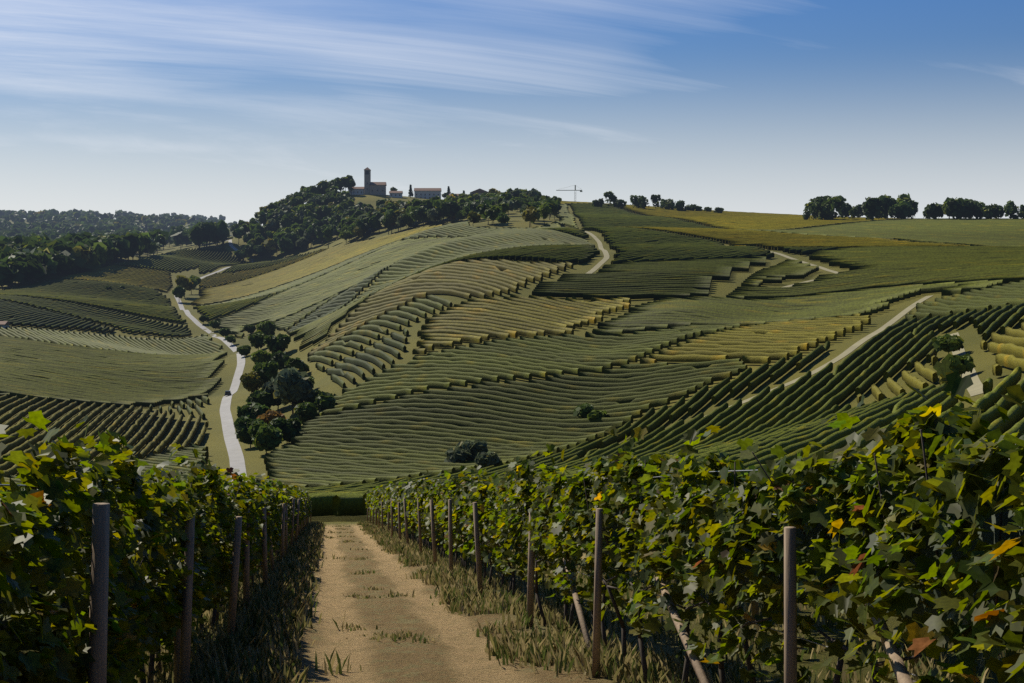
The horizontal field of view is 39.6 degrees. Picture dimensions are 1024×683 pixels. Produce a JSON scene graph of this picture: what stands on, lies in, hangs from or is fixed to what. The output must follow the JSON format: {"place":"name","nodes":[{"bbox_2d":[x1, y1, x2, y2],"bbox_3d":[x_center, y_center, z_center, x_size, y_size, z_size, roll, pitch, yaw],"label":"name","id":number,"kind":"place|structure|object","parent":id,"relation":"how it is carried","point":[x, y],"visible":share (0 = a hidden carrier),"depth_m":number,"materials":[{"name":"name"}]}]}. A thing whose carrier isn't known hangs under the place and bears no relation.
{"place":"outdoors","nodes":[
{"label":"outdoors","id":0,"kind":"place"},
{"bbox_2d":[174,239,253,484],"bbox_3d":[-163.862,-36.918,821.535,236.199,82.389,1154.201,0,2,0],"label":"road","id":1,"kind":"structure","parent":0,"point":[236,456],"depth_m":397.38,"materials":[{"name":"grey asphalt"}]},
{"bbox_2d":[0,185,488,328],"bbox_3d":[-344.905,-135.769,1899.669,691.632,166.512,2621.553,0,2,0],"label":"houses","id":2,"kind":"structure","parent":0,"point":[427,195],"depth_m":1301.91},
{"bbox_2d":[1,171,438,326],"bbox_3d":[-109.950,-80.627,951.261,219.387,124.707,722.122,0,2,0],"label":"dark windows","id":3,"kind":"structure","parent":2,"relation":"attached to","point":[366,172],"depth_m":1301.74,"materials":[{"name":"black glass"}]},
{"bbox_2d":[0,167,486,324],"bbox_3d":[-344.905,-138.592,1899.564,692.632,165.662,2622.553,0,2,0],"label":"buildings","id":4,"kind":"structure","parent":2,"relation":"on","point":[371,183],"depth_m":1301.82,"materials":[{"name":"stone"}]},
{"bbox_2d":[0,459,1009,676],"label":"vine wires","id":5,"kind":"object","parent":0,"point":[653,594],"visible":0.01,"depth_m":9.20,"materials":[{"name":"grey metal"}]},
{"bbox_2d":[0,195,1023,682],"bbox_3d":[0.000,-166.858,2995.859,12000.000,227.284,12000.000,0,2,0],"label":"terrain","id":6,"kind":"structure","parent":0,"point":[454,651],"depth_m":48.08,"materials":[{"name":"brown soil"}]},
{"bbox_2d":[188,477,503,539],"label":"vine leaves","id":7,"kind":"object","parent":6,"relation":"on","point":[377,496],"visible":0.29,"depth_m":54.14,"materials":[{"name":"green plant"}]},
{"bbox_2d":[364,170,370,194],"bbox_3d":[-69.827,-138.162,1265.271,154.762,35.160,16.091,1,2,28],"label":"tower","id":8,"kind":"structure","parent":6,"relation":"on","point":[367,178],"depth_m":1301.12,"materials":[{"name":"grey stone"}]},
{"bbox_2d":[88,498,918,682],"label":"vineyard posts","id":9,"kind":"object","parent":6,"relation":"on","point":[98,614],"visible":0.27,"depth_m":11.33,"materials":[{"name":"grey wood"}]},
{"bbox_2d":[0,359,1023,682],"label":"vine leaves","id":10,"kind":"object","parent":6,"relation":"on","point":[46,543],"visible":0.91,"depth_m":7.59,"materials":[{"name":"green plant"}]},
{"bbox_2d":[0,201,1023,418],"bbox_3d":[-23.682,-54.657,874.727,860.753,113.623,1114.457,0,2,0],"label":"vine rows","id":11,"kind":"object","parent":6,"relation":"on","point":[674,263],"visible":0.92,"depth_m":493.66,"materials":[{"name":"green plant"}]},
{"bbox_2d":[0,280,1023,516],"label":"vine rows","id":12,"kind":"object","parent":6,"relation":"on","point":[348,451],"visible":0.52,"depth_m":273.39,"materials":[{"name":"green plant"}]},
{"bbox_2d":[0,435,1023,597],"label":"vine leaves","id":13,"kind":"object","parent":6,"relation":"on","point":[464,493],"visible":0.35,"depth_m":27.53,"materials":[{"name":"green plant"}]},
{"bbox_2d":[0,175,1023,466],"bbox_3d":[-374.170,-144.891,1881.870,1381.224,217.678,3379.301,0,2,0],"label":"trees","id":14,"kind":"object","parent":6,"relation":"on","point":[44,243],"depth_m":983.22,"materials":[{"name":"green plant"}]},
{"bbox_2d":[0,429,1023,682],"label":"vine","id":15,"kind":"object","parent":6,"relation":"on","point":[836,678],"depth_m":8.62,"materials":[{"name":"plant"}]},
{"bbox_2d":[556,185,581,200],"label":"tower crane","id":16,"kind":"object","parent":6,"relation":"on","point":[572,190],"visible":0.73,"depth_m":1155.98,"materials":[{"name":"grey metal"}]},
{"bbox_2d":[134,520,1021,682],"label":"grass tufts","id":17,"kind":"object","parent":6,"relation":"on","point":[277,604],"visible":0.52,"depth_m":16.24,"materials":[{"name":"green plant"}]},
{"bbox_2d":[0,0,1023,225],"label":"sky","id":18,"kind":"structure","parent":0,"point":[227,108],"materials":[{"name":"blue"}]},
{"bbox_2d":[585,231,609,273],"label":"path","id":19,"kind":"structure","parent":0,"point":[603,260],"depth_m":491.09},
{"bbox_2d":[770,251,837,286],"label":"path","id":20,"kind":"structure","parent":0,"point":[820,267],"depth_m":449.06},
{"bbox_2d":[704,295,932,416],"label":"path","id":21,"kind":"structure","parent":0,"point":[872,334],"depth_m":282.31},
{"bbox_2d":[950,332,982,395],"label":"path","id":22,"kind":"structure","parent":0,"point":[976,388],"depth_m":189.79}
]}

